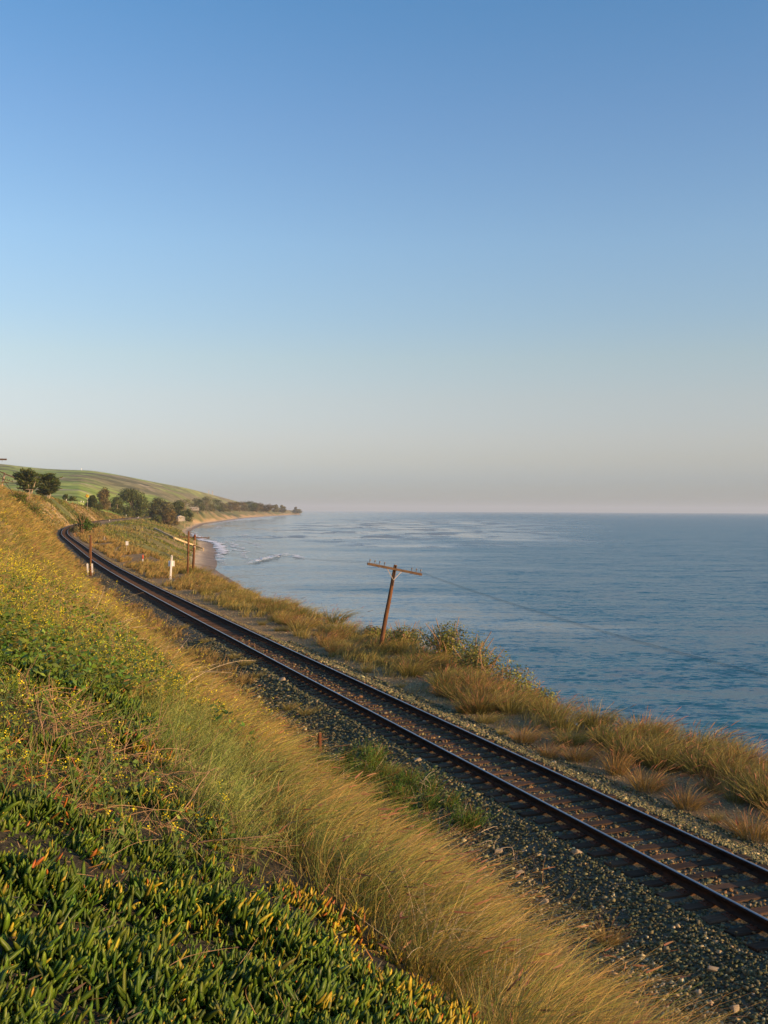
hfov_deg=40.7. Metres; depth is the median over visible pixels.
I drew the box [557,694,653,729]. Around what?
grass tuft
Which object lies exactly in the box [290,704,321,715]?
grass tuft
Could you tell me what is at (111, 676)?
wild mustard
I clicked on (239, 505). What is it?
coast tree
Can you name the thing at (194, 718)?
sagebrush
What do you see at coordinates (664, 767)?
grass tuft
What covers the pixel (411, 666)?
grass tuft
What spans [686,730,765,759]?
grass tuft
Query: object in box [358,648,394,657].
grass tuft
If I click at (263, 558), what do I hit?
breaking wave
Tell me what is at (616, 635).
wire
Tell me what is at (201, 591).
grass tuft
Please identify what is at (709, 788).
grass tuft
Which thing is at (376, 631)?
shrub
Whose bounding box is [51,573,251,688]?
dead brush
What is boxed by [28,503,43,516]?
shrub
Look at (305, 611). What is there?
grass tuft
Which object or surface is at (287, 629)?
grass tuft
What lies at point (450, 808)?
dead brush
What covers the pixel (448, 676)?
grass tuft
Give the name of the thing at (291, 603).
grass tuft
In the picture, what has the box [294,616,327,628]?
grass tuft
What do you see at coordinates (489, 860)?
dead brush
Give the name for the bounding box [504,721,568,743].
grass tuft
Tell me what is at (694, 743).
grass tuft
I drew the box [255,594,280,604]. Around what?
grass tuft
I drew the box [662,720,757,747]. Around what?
grass tuft
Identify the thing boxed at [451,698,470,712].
grass tuft
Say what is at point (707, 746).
grass tuft
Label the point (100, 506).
shrub
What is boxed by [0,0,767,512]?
sky
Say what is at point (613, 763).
grass tuft
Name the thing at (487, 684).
grass tuft
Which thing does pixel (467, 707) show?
grass tuft
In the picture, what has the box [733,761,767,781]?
grass tuft
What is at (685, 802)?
grass tuft
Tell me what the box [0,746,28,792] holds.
mustard plant
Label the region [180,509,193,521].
gum tree
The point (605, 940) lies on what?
grass tuft
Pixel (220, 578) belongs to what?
grass tuft
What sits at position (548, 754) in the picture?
grass tuft
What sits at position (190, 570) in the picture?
grass tuft
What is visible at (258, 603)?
grass tuft
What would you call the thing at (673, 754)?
grass tuft
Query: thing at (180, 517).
house
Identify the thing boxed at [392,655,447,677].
grass tuft
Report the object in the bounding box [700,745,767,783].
grass tuft
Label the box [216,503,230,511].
coast tree
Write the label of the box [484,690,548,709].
grass tuft
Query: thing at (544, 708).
grass tuft
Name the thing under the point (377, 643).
grass tuft
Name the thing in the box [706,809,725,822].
grass tuft
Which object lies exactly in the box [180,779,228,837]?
mustard plant
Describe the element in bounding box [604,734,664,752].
grass tuft
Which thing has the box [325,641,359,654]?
grass tuft
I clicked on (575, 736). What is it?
grass tuft
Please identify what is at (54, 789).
dead brush
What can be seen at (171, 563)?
mile post
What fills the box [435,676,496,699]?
grass tuft
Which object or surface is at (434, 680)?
grass tuft
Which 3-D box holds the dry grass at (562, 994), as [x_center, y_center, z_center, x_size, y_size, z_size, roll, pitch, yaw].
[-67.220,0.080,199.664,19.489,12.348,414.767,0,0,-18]
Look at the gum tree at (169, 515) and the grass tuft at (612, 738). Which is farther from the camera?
the gum tree at (169, 515)
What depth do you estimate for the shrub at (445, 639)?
45.28 m
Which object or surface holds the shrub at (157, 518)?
on the ground at (206, 554)
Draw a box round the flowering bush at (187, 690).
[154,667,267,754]
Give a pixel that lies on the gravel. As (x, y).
(406, 684)
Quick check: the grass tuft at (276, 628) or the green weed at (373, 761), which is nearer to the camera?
the green weed at (373, 761)
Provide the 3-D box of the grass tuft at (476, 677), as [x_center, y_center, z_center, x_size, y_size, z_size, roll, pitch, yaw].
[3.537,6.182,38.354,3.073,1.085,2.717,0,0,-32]
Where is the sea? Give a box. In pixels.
[191,511,767,767]
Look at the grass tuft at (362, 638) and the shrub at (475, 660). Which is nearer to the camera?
the shrub at (475, 660)
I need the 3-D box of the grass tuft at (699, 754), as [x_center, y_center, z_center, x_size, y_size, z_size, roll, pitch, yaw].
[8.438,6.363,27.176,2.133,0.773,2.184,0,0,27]
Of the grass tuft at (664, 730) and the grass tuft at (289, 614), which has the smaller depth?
the grass tuft at (664, 730)
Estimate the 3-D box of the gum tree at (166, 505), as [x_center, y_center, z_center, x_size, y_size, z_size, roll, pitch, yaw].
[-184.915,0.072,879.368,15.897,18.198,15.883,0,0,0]
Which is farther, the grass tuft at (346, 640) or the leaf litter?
the grass tuft at (346, 640)
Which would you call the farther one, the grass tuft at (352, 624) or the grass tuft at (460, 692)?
the grass tuft at (352, 624)
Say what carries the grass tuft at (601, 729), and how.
on the ground at (206, 554)
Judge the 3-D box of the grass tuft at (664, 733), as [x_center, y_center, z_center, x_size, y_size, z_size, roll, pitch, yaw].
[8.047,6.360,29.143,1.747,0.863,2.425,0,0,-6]
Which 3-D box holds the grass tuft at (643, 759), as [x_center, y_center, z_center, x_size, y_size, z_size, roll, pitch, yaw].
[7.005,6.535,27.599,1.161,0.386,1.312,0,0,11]
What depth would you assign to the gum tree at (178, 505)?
956.08 m
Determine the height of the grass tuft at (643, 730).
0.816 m
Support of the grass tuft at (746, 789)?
on the ground at (206, 554)
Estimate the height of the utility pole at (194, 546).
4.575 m
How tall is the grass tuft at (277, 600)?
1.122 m
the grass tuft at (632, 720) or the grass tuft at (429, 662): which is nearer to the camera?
the grass tuft at (632, 720)
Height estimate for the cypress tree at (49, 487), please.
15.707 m
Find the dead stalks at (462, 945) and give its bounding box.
[346,868,550,1013]
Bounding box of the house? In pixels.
[176,515,182,520]
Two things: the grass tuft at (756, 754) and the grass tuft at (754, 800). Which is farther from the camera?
the grass tuft at (756, 754)
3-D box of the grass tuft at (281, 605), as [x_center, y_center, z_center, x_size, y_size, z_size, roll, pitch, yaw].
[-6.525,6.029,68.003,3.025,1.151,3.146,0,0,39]
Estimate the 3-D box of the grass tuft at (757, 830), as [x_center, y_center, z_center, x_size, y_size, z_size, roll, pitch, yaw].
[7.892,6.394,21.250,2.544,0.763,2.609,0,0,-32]
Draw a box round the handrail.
[154,528,203,550]
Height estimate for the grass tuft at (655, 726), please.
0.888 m
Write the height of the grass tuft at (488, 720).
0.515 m
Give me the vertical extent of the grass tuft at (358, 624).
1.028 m
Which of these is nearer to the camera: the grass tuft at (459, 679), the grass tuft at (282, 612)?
the grass tuft at (459, 679)
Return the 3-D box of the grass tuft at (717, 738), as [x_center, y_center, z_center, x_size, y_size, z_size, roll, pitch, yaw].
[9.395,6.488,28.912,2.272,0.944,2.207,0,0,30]
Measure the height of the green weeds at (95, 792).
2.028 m
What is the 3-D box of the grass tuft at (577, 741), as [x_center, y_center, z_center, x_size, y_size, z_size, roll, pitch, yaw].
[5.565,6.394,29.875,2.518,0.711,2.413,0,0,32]
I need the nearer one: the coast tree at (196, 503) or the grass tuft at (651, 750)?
the grass tuft at (651, 750)
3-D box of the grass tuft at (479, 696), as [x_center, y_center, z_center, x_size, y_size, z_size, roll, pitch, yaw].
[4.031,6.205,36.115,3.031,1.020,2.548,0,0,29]
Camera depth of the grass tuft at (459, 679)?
38.14 m
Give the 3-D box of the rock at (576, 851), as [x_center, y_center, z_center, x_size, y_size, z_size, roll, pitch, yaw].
[3.597,6.338,19.289,0.231,0.143,0.153,0,0,0]
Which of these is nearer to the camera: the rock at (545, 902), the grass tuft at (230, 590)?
the rock at (545, 902)
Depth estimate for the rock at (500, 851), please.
19.92 m
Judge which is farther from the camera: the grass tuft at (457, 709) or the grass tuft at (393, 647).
the grass tuft at (393, 647)
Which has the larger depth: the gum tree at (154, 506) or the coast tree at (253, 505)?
the coast tree at (253, 505)
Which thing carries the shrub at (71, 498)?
on the hills
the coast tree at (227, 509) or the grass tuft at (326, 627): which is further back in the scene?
the coast tree at (227, 509)
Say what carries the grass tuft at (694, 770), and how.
on the ground at (206, 554)
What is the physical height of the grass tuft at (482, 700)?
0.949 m
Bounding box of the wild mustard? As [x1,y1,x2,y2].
[0,508,309,762]
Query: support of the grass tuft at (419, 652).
on the ground at (206, 554)
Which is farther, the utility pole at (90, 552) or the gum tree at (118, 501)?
the gum tree at (118, 501)
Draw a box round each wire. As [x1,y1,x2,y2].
[418,572,767,677]
[420,572,764,675]
[422,572,765,674]
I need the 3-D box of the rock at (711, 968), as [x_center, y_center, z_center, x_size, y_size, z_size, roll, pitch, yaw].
[4.663,6.490,14.664,0.180,0.107,0.099,0,0,14]
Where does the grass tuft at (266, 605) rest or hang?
on the ground at (206, 554)
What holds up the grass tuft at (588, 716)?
on the ground at (206, 554)
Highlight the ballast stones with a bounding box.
[75,556,767,1023]
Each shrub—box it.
[0,471,14,488]
[10,490,25,501]
[21,494,32,508]
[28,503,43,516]
[62,494,68,500]
[68,525,78,535]
[69,496,77,500]
[73,509,93,533]
[84,495,97,508]
[87,520,101,527]
[96,503,102,509]
[150,514,161,522]
[359,619,391,639]
[385,620,424,645]
[409,618,467,657]
[446,629,496,668]
[449,641,517,677]
[480,659,538,693]
[508,681,560,710]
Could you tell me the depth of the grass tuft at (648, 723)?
30.39 m
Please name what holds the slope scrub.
on the ground at (206, 554)
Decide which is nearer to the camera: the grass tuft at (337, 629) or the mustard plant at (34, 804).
the mustard plant at (34, 804)
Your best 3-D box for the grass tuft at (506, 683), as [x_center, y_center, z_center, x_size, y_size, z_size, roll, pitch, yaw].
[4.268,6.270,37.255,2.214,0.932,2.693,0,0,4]
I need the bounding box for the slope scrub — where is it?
[6,488,203,572]
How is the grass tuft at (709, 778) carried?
on the ground at (206, 554)
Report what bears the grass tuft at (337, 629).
on the ground at (206, 554)
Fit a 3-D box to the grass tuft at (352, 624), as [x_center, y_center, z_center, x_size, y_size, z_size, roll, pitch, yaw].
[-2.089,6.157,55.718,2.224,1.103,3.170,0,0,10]
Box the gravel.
[168,585,767,850]
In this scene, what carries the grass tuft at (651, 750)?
on the ground at (206, 554)
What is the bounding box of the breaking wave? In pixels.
[246,553,287,562]
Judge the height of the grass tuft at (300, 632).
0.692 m
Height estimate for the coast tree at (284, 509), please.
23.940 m
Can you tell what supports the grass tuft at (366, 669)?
on the ground at (206, 554)
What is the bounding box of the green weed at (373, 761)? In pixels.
[295,738,505,843]
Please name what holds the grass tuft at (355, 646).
on the ground at (206, 554)
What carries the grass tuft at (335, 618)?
on the ground at (206, 554)
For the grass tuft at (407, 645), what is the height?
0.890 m
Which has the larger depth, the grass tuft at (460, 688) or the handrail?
the handrail
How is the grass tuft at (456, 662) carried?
on the ground at (206, 554)
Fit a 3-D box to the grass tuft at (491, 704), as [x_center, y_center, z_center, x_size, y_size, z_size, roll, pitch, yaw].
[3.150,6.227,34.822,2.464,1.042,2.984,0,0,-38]
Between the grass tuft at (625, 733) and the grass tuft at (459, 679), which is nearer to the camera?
the grass tuft at (625, 733)
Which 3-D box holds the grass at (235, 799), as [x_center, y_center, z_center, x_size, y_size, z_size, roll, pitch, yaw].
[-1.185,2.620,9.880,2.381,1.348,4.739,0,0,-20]
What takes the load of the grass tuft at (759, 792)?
on the ground at (206, 554)
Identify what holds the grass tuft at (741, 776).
on the ground at (206, 554)
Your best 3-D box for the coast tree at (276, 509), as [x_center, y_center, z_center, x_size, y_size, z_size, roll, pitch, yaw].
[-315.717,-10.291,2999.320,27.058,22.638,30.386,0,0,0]
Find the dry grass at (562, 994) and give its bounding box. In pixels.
[0,482,766,1023]
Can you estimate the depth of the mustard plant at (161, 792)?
8.19 m
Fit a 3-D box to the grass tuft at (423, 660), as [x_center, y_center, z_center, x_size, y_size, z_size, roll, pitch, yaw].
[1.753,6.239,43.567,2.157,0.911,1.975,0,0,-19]
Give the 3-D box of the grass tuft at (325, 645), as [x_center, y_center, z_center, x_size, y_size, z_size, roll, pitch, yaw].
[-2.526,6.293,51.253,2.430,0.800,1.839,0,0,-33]
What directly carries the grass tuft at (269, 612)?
on the ground at (206, 554)
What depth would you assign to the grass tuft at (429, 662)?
43.59 m
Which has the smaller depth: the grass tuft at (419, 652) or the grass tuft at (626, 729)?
the grass tuft at (626, 729)
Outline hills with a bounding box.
[0,464,251,514]
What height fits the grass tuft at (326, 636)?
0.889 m
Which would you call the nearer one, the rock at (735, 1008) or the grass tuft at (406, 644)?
the rock at (735, 1008)
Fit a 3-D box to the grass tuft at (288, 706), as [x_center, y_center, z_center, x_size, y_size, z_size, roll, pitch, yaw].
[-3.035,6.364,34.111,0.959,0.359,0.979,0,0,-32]
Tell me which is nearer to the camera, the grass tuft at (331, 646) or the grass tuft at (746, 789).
the grass tuft at (746, 789)
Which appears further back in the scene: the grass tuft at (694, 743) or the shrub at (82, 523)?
the shrub at (82, 523)
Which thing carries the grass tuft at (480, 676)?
on the ground at (206, 554)
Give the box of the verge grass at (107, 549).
[54,525,767,787]
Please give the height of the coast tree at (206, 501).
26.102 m
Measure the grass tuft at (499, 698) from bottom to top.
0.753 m
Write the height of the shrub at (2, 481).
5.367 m
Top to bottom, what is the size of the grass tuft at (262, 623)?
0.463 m
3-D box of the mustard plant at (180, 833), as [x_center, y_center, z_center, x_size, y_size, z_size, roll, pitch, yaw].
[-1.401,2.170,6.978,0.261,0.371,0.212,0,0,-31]
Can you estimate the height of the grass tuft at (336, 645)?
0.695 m
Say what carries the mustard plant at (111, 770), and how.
on the ground at (206, 554)
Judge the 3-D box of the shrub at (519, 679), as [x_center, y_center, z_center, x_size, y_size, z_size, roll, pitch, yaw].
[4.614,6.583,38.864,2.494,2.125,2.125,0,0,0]
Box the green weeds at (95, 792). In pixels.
[0,655,333,901]
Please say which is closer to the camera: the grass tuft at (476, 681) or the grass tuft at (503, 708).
the grass tuft at (503, 708)
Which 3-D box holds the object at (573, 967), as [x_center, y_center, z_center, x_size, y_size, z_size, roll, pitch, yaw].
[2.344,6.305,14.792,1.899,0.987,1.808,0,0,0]
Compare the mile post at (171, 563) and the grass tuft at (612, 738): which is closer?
the grass tuft at (612, 738)
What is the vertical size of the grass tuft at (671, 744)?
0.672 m
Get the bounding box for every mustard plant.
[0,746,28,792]
[22,749,62,809]
[61,738,129,798]
[98,806,153,863]
[101,738,123,785]
[144,763,176,807]
[161,812,198,861]
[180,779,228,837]
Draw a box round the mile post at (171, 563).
[168,555,174,578]
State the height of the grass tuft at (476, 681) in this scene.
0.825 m
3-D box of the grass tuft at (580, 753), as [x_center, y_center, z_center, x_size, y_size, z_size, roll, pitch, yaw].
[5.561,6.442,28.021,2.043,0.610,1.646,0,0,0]
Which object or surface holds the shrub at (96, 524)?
on the ground at (206, 554)
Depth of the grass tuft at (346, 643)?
49.82 m
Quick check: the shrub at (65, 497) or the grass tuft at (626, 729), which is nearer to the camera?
the grass tuft at (626, 729)
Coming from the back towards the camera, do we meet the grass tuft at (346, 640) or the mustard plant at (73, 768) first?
the grass tuft at (346, 640)
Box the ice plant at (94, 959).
[0,590,487,1023]
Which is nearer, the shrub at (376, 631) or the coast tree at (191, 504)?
the shrub at (376, 631)
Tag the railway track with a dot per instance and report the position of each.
(183, 611)
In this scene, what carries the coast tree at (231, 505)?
on the ground at (206, 554)
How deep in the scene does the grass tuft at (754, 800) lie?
23.41 m
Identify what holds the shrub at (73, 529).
on the ground at (206, 554)
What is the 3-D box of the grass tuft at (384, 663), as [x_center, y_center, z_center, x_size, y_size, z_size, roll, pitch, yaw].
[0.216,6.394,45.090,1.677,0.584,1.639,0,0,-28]
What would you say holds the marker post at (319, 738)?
on the ground at (206, 554)
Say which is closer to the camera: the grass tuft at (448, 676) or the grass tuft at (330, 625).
the grass tuft at (448, 676)
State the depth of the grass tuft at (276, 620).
60.96 m
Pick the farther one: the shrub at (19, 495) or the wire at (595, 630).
the shrub at (19, 495)
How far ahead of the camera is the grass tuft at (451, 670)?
41.05 m
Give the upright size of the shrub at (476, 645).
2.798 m
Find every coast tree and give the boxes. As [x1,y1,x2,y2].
[182,499,194,512]
[191,498,205,513]
[198,496,215,512]
[208,498,225,512]
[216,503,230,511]
[224,502,238,510]
[234,501,247,511]
[240,501,258,510]
[252,502,263,511]
[259,504,274,511]
[271,505,279,511]
[278,506,286,512]
[291,509,301,513]
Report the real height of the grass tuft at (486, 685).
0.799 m
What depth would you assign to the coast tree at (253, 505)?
2194.13 m
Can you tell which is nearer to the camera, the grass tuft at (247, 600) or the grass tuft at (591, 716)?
the grass tuft at (591, 716)
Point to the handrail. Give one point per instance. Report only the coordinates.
(173, 537)
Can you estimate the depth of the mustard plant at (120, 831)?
6.29 m
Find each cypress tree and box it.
[12,467,40,493]
[35,473,62,498]
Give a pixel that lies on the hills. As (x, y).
(80, 485)
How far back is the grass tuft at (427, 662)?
43.28 m
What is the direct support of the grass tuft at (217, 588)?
on the ground at (206, 554)
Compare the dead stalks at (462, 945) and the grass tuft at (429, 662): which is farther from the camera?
the grass tuft at (429, 662)
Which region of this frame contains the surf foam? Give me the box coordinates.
[190,515,299,566]
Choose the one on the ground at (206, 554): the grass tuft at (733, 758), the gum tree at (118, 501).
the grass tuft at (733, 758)
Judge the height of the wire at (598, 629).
1.774 m
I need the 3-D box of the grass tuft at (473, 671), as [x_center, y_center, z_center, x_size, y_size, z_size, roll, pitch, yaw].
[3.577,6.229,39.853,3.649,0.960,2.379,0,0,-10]
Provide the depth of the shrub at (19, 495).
214.84 m
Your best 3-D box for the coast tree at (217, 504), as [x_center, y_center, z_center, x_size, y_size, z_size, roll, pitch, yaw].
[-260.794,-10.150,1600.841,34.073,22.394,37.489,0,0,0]
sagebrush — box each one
[127,676,307,794]
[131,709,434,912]
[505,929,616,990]
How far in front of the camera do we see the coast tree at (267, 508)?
2390.05 m
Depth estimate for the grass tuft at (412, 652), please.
45.98 m
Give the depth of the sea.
270.49 m
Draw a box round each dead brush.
[0,547,166,691]
[0,658,297,871]
[0,720,118,832]
[21,830,302,1020]
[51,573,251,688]
[365,744,523,859]
[410,813,577,911]
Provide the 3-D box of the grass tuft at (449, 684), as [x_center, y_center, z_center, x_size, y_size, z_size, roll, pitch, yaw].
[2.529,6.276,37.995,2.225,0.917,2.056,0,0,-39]
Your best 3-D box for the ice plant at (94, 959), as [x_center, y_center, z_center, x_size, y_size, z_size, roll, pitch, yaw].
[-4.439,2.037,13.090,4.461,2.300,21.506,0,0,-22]
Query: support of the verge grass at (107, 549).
on the ground at (206, 554)
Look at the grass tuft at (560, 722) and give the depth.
31.80 m
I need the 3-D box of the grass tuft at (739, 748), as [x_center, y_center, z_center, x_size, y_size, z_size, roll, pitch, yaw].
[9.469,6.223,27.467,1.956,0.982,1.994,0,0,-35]
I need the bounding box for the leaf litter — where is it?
[0,615,449,1023]
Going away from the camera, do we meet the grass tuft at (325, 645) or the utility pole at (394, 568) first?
the utility pole at (394, 568)
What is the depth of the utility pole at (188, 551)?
106.74 m
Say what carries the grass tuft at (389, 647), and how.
on the ground at (206, 554)
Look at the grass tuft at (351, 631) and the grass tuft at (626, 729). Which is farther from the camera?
the grass tuft at (351, 631)
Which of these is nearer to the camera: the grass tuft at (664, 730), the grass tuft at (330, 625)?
the grass tuft at (664, 730)
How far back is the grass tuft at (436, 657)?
44.17 m
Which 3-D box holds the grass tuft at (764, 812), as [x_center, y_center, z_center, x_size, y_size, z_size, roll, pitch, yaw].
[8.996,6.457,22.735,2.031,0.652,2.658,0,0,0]
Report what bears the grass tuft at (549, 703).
on the ground at (206, 554)
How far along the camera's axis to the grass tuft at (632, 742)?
27.92 m
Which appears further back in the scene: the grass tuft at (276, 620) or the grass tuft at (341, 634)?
the grass tuft at (276, 620)
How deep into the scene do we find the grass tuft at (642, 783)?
25.00 m
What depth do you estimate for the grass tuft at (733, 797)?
23.95 m
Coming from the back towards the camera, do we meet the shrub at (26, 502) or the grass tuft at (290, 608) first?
the shrub at (26, 502)
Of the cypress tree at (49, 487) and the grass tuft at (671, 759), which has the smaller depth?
the grass tuft at (671, 759)
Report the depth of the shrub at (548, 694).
36.65 m
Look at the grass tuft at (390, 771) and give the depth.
25.69 m
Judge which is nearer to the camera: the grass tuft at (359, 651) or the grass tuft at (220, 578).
the grass tuft at (359, 651)
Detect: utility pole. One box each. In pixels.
[89,535,91,575]
[179,534,209,572]
[187,531,191,573]
[367,559,421,652]
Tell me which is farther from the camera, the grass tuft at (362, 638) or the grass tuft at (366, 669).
the grass tuft at (362, 638)
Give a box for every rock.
[494,849,502,854]
[540,899,548,904]
[571,849,582,854]
[707,965,719,972]
[729,1004,738,1012]
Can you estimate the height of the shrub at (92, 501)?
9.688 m
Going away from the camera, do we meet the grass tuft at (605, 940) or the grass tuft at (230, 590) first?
the grass tuft at (605, 940)
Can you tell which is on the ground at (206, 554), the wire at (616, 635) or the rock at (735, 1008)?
the rock at (735, 1008)
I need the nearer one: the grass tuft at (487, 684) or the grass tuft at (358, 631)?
the grass tuft at (487, 684)
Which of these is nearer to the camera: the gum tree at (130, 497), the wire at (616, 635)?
the wire at (616, 635)
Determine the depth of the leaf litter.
6.74 m
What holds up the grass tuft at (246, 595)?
on the ground at (206, 554)
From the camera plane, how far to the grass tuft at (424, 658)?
44.16 m
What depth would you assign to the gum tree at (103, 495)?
797.21 m
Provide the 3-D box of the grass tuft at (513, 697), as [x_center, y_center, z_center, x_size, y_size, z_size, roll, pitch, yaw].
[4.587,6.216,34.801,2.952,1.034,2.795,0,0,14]
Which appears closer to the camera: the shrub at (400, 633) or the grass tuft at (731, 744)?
the grass tuft at (731, 744)
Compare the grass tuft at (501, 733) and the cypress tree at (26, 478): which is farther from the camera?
the cypress tree at (26, 478)
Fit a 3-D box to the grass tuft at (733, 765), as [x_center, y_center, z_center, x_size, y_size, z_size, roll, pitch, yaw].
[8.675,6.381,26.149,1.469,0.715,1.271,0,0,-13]
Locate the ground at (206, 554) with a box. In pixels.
[0,496,767,1023]
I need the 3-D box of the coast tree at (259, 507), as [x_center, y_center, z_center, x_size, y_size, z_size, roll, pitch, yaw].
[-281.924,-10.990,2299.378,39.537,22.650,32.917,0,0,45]
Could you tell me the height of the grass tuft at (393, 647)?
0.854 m
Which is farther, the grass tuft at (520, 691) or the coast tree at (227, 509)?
the coast tree at (227, 509)
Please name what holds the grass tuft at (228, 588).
on the ground at (206, 554)
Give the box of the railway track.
[59,517,767,952]
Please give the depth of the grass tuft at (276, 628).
57.45 m
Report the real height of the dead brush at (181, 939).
0.826 m
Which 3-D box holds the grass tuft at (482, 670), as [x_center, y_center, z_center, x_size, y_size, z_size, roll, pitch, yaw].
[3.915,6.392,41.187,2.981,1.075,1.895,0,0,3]
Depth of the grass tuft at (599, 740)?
29.45 m
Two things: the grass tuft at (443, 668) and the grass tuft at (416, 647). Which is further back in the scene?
the grass tuft at (416, 647)
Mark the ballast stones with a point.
(727, 948)
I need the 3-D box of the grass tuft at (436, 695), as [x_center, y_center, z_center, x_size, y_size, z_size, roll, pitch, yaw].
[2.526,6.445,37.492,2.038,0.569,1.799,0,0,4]
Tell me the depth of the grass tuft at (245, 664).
42.71 m
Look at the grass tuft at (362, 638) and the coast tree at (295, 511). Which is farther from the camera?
the coast tree at (295, 511)
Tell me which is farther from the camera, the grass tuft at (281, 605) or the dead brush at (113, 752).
the grass tuft at (281, 605)
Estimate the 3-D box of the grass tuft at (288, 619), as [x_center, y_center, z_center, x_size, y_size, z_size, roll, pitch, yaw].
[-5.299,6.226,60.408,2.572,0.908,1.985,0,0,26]
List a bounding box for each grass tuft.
[180,564,198,573]
[194,585,218,593]
[204,573,236,581]
[209,585,229,592]
[216,587,244,594]
[222,585,239,590]
[234,591,258,600]
[236,657,260,665]
[244,594,265,602]
[250,596,269,604]
[253,601,283,610]
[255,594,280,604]
[256,619,271,625]
[262,603,294,614]
[265,594,294,604]
[265,600,302,609]
[267,608,298,617]
[270,608,295,620]
[273,625,286,631]
[274,615,295,624]
[276,604,305,612]
[277,613,311,624]
[278,597,305,607]
[281,702,298,710]
[282,623,293,631]
[285,617,322,630]
[286,601,334,616]
[290,627,313,636]
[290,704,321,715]
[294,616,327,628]
[307,622,343,632]
[309,629,344,642]
[312,618,359,631]
[315,634,352,647]
[319,605,372,623]
[319,637,353,651]
[322,639,348,652]
[323,622,351,634]
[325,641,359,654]
[326,629,353,639]
[328,619,363,633]
[328,634,361,643]
[329,616,366,631]
[330,638,366,647]
[334,625,373,638]
[341,643,367,652]
[345,625,373,637]
[345,630,375,642]
[348,645,370,657]
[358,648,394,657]
[360,665,373,672]
[362,637,408,653]
[365,637,399,651]
[372,650,401,664]
[375,638,412,653]
[378,761,419,775]
[385,657,450,673]
[386,631,429,654]
[392,637,431,652]
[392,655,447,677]
[394,643,430,657]
[397,649,453,662]
[399,645,444,658]
[400,639,436,652]
[405,653,444,664]
[407,652,449,670]
[411,648,476,669]
[414,653,447,668]
[419,665,486,687]
[420,656,465,671]
[420,664,478,691]
[425,674,468,693]
[429,682,476,697]
[430,660,484,678]
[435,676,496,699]
[437,664,521,680]
[437,683,483,699]
[438,656,481,670]
[439,671,490,689]
[444,682,481,696]
[444,682,515,714]
[446,666,519,688]
[449,672,505,686]
[450,661,519,676]
[450,696,490,713]
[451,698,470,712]
[454,666,505,682]
[455,705,474,713]
[456,685,518,712]
[460,679,534,697]
[467,678,514,694]
[467,679,509,692]
[467,709,513,723]
[472,686,532,710]
[480,682,559,711]
[482,674,530,696]
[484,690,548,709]
[493,692,542,714]
[494,679,557,704]
[497,725,517,734]
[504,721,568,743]
[523,693,576,714]
[525,691,593,718]
[526,736,574,758]
[538,720,614,745]
[541,702,591,731]
[552,726,600,744]
[553,737,616,762]
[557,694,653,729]
[559,704,617,726]
[577,913,646,946]
[579,716,648,750]
[582,737,656,775]
[587,718,622,739]
[587,720,700,764]
[592,717,670,747]
[596,729,686,757]
[597,710,662,732]
[597,716,665,738]
[604,706,688,735]
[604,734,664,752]
[609,758,702,793]
[621,718,662,739]
[621,730,704,766]
[626,716,679,737]
[629,741,717,772]
[630,731,727,769]
[630,751,656,765]
[631,715,709,739]
[635,716,696,746]
[637,741,710,768]
[643,733,685,751]
[655,774,727,810]
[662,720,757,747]
[665,742,766,777]
[668,734,721,750]
[672,740,743,767]
[673,729,767,763]
[682,727,756,756]
[685,769,734,793]
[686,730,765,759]
[694,743,765,774]
[696,760,746,786]
[699,797,767,843]
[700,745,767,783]
[703,750,764,776]
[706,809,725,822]
[709,734,766,762]
[709,773,767,804]
[712,735,767,767]
[713,747,767,806]
[713,756,767,793]
[723,767,767,811]
[732,765,767,805]
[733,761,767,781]
[746,787,767,815]
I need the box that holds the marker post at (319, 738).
[317,732,321,752]
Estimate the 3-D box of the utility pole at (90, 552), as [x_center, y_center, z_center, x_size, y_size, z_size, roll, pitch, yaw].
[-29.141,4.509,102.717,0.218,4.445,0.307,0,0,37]
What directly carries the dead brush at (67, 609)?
on the ground at (206, 554)
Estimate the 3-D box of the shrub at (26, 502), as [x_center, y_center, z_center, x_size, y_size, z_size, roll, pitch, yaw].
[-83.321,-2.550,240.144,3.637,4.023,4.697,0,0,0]
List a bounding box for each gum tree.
[96,487,110,510]
[109,497,123,513]
[118,488,150,517]
[145,497,165,516]
[158,502,173,519]
[161,509,179,526]
[171,500,187,521]
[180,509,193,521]
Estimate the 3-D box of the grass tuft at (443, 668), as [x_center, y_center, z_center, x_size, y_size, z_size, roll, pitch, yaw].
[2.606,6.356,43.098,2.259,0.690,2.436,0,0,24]

